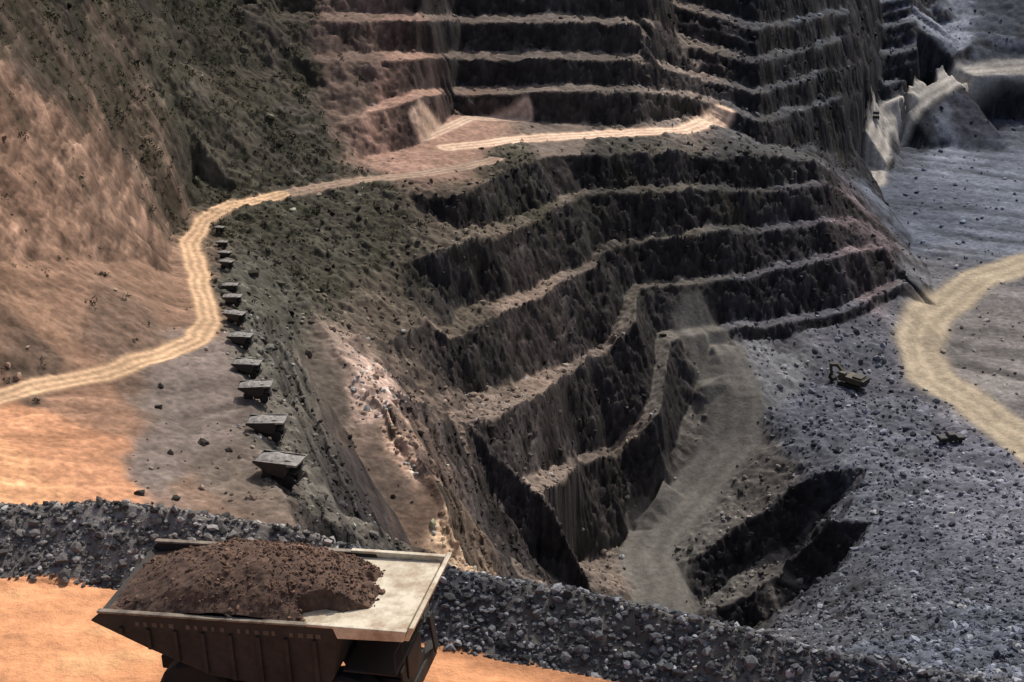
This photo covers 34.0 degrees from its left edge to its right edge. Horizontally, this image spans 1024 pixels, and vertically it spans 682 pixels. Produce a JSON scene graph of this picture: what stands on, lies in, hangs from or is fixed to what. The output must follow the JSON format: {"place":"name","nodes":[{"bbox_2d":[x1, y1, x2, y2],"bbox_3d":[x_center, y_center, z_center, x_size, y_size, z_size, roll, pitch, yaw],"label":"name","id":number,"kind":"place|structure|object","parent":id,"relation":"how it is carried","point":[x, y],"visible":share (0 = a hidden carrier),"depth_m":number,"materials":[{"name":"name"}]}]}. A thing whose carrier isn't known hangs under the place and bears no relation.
{"place":"outdoors","nodes":[
{"label":"outdoors","id":0,"kind":"place"},
{"bbox_2d":[103,547,263,618],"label":"tray floor","id":1,"kind":"structure","parent":0,"point":[152,552],"depth_m":68.44,"materials":[{"name":"metal"}]},
{"bbox_2d":[91,613,337,681],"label":"tray side","id":2,"kind":"object","parent":1,"relation":"on","point":[273,656],"visible":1,"depth_m":64.67,"materials":[{"name":"metal"}]},
{"bbox_2d":[119,626,123,634],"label":"rib","id":3,"kind":"object","parent":2,"relation":"attached to","point":[121,630],"visible":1,"depth_m":65.45,"materials":[{"name":"metal"}]},
{"bbox_2d":[145,628,152,649],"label":"rib","id":4,"kind":"object","parent":2,"relation":"attached to","point":[149,638],"visible":1,"depth_m":65.30,"materials":[{"name":"metal"}]},
{"bbox_2d":[173,630,180,661],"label":"rib","id":5,"kind":"object","parent":2,"relation":"attached to","point":[176,644],"visible":1,"depth_m":65.12,"materials":[{"name":"metal"}]},
{"bbox_2d":[97,608,306,626],"bbox_3d":[-12.011,10.659,64.544,8.668,0.362,0.246,3,24,13],"label":"bed rail","id":6,"kind":"object","parent":2,"relation":"attached to","point":[200,617],"visible":1,"depth_m":64.47,"materials":[{"name":"grey metal"}]},
{"bbox_2d":[200,632,209,673],"bbox_3d":[-11.919,12.122,65.016,0.158,1.860,0.125,3,24,13],"label":"rib","id":7,"kind":"object","parent":2,"relation":"attached to","point":[204,651],"visible":1,"depth_m":64.95,"materials":[{"name":"metal"}]},
{"bbox_2d":[228,634,237,680],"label":"rib","id":8,"kind":"object","parent":2,"relation":"attached to","point":[232,656],"visible":1,"depth_m":64.73,"materials":[{"name":"metal"}]},
{"bbox_2d":[255,636,264,681],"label":"rib","id":9,"kind":"object","parent":2,"relation":"attached to","point":[260,659],"visible":1,"depth_m":64.45,"materials":[{"name":"metal"}]},
{"bbox_2d":[283,638,292,681],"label":"rib","id":10,"kind":"object","parent":2,"relation":"attached to","point":[288,660],"visible":1,"depth_m":64.15,"materials":[{"name":"metal"}]},
{"bbox_2d":[312,640,320,681],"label":"rib","id":11,"kind":"object","parent":2,"relation":"attached to","point":[316,660],"visible":1,"depth_m":63.86,"materials":[{"name":"metal"}]},
{"bbox_2d":[302,557,440,630],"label":"canopy","id":12,"kind":"object","parent":2,"relation":"attached to","point":[405,584],"visible":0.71,"depth_m":65.05,"materials":[{"name":"beige metal"}]},
{"bbox_2d":[306,622,406,641],"bbox_3d":[-5.855,10.990,63.108,3.970,0.589,0.217,3,24,13],"label":"canopy side lip","id":13,"kind":"object","parent":12,"relation":"attached to","point":[353,632],"visible":1,"depth_m":62.93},
{"bbox_2d":[351,548,445,563],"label":"canopy side lip","id":14,"kind":"object","parent":12,"relation":"attached to","point":[388,554],"visible":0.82,"depth_m":67.83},
{"bbox_2d":[404,552,451,640],"bbox_3d":[-3.224,9.869,65.042,0.411,0.591,5.614,3,24,13],"label":"canopy front lip","id":15,"kind":"object","parent":12,"relation":"attached to","point":[418,615],"visible":1,"depth_m":64.40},
{"bbox_2d":[109,540,381,621],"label":"ore heap","id":16,"kind":"object","parent":1,"relation":"on","point":[164,583],"visible":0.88,"depth_m":65.26,"materials":[{"name":"brown soil"}]},
{"bbox_2d":[114,537,385,621],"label":"ore lumps","id":17,"kind":"object","parent":16,"relation":"on","point":[308,563],"visible":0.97,"depth_m":65.84,"materials":[{"name":"brown stone"}]},
{"bbox_2d":[149,543,377,557],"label":"tray side","id":18,"kind":"object","parent":1,"relation":"on","point":[166,547],"visible":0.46,"depth_m":70.21,"materials":[{"name":"metal"}]},
{"bbox_2d":[155,538,350,552],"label":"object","id":19,"kind":"object","parent":18,"relation":"attached to","point":[187,542],"visible":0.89,"depth_m":69.97,"materials":[{"name":"grey metal"}]},
{"bbox_2d":[334,639,354,676],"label":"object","id":20,"kind":"object","parent":1,"relation":"attached to","point":[344,646],"visible":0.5,"depth_m":64.73,"materials":[{"name":"metal"}]},
{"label":"rear wheel","id":21,"kind":"object","parent":1,"relation":"on","visible":0},
{"bbox_2d":[345,641,424,663],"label":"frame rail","id":22,"kind":"object","parent":21,"relation":"attached to","point":[422,648],"visible":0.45,"depth_m":67.55,"materials":[{"name":"brown metal"}]},
{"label":"rear wheel","id":23,"kind":"object","parent":1,"relation":"on","visible":0},
{"bbox_2d":[161,654,411,681],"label":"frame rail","id":24,"kind":"object","parent":23,"relation":"attached to","point":[167,661],"visible":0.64,"depth_m":65.78,"materials":[{"name":"black metal"}]},
{"bbox_2d":[350,640,407,677],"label":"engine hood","id":25,"kind":"object","parent":24,"relation":"on","point":[403,664],"visible":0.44,"depth_m":65.49,"materials":[{"name":"black metal"}]},
{"bbox_2d":[413,640,436,681],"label":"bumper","id":26,"kind":"object","parent":24,"relation":"attached to","point":[430,654],"visible":0.73,"depth_m":67.84,"materials":[{"name":"grey metal"}]},
{"bbox_2d":[406,632,422,681],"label":"radiator grille","id":27,"kind":"object","parent":26,"relation":"on","point":[414,659],"visible":1,"depth_m":66.20,"materials":[{"name":"brown metal"}]},
{"bbox_2d":[343,603,431,676],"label":"deck","id":28,"kind":"structure","parent":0,"point":[371,657],"depth_m":64.92,"materials":[{"name":"black metal"}]},
{"bbox_2d":[400,666,407,681],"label":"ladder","id":29,"kind":"object","parent":28,"relation":"attached to","point":[403,675],"visible":1,"depth_m":64.33,"materials":[{"name":"metal"}]},
{"bbox_2d":[428,611,438,651],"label":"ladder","id":30,"kind":"object","parent":28,"relation":"attached to","point":[433,632],"visible":1,"depth_m":68.00,"materials":[{"name":"metal"}]},
{"bbox_2d":[0,0,1023,681],"bbox_3d":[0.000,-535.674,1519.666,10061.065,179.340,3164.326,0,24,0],"label":"terrain","id":31,"kind":"structure","parent":0,"point":[88,424],"depth_m":393.45,"materials":[{"name":"brown soil"}]},
{"bbox_2d":[134,382,232,500],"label":"boulder scatter","id":32,"kind":"object","parent":31,"relation":"on","point":[203,442],"visible":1,"depth_m":248.38,"materials":[{"name":"stone"}]},
{"bbox_2d":[160,660,238,681],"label":"wheel","id":33,"kind":"object","parent":31,"relation":"on","point":[175,671],"visible":0.6,"depth_m":65.91,"materials":[{"name":"rubber"}]},
{"bbox_2d":[213,225,224,232],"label":"haul truck","id":34,"kind":"object","parent":31,"relation":"on","point":[218,228],"visible":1,"depth_m":350.84,"materials":[{"name":"grey metal"}]},
{"bbox_2d":[215,240,228,248],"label":"haul truck","id":35,"kind":"object","parent":31,"relation":"on","point":[222,243],"visible":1,"depth_m":341.63,"materials":[{"name":"grey metal"}]},
{"bbox_2d":[217,250,231,258],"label":"haul truck","id":36,"kind":"object","parent":31,"relation":"on","point":[224,253],"visible":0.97,"depth_m":333.90,"materials":[{"name":"grey metal"}]},
{"bbox_2d":[218,259,233,268],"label":"haul truck","id":37,"kind":"object","parent":31,"relation":"on","point":[227,263],"visible":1,"depth_m":326.38,"materials":[{"name":"grey metal"}]},
{"bbox_2d":[222,282,238,292],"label":"haul truck","id":38,"kind":"object","parent":31,"relation":"on","point":[232,287],"visible":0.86,"depth_m":317.67,"materials":[{"name":"grey metal"}]},
{"bbox_2d":[221,293,242,306],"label":"haul truck","id":39,"kind":"object","parent":31,"relation":"on","point":[234,299],"visible":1,"depth_m":307.48,"materials":[{"name":"grey metal"}]},
{"bbox_2d":[222,309,247,325],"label":"haul truck","id":40,"kind":"object","parent":31,"relation":"on","point":[237,317],"visible":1,"depth_m":298.10,"materials":[{"name":"grey metal"}]},
{"bbox_2d":[226,331,253,349],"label":"haul truck","id":41,"kind":"object","parent":31,"relation":"on","point":[243,339],"visible":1,"depth_m":288.37,"materials":[{"name":"grey metal"}]},
{"bbox_2d":[231,357,263,379],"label":"haul truck","id":42,"kind":"object","parent":31,"relation":"on","point":[250,367],"visible":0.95,"depth_m":277.56,"materials":[{"name":"grey metal"}]},
{"bbox_2d":[237,379,272,403],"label":"haul truck","id":43,"kind":"object","parent":31,"relation":"on","point":[258,389],"visible":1,"depth_m":266.83,"materials":[{"name":"grey metal"}]},
{"bbox_2d":[245,414,287,442],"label":"haul truck","id":44,"kind":"object","parent":31,"relation":"on","point":[272,426],"visible":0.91,"depth_m":255.33,"materials":[{"name":"grey metal"}]},
{"bbox_2d":[252,449,307,488],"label":"haul truck","id":45,"kind":"object","parent":31,"relation":"on","point":[285,468],"visible":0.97,"depth_m":239.46,"materials":[{"name":"grey metal"}]},
{"bbox_2d":[0,0,1018,646],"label":"scrub bushes","id":46,"kind":"object","parent":31,"relation":"on","point":[218,82],"visible":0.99,"depth_m":380.64,"materials":[{"name":"green plant"}]},
{"bbox_2d":[0,496,1023,681],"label":"windrow gravel","id":47,"kind":"structure","parent":31,"relation":"on","point":[659,648],"depth_m":72.20,"materials":[{"name":"grey gravel"}]},
{"bbox_2d":[2,0,1023,681],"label":"rubble","id":48,"kind":"object","parent":31,"relation":"on","point":[978,640],"visible":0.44,"depth_m":345.14,"materials":[{"name":"grey stone"}]},
{"bbox_2d":[828,363,869,391],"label":"excavator","id":49,"kind":"object","parent":31,"relation":"on","point":[852,380],"visible":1,"depth_m":430.97,"materials":[{"name":"yellow metal"}]},
{"bbox_2d":[872,110,878,119],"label":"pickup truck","id":50,"kind":"object","parent":31,"relation":"on","point":[875,115],"visible":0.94,"depth_m":605.10,"materials":[{"name":"metal"}]},
{"bbox_2d":[937,431,964,444],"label":"wheel loader","id":51,"kind":"object","parent":31,"relation":"on","point":[948,436],"visible":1,"depth_m":401.65,"materials":[{"name":"grey metal"}]}
]}

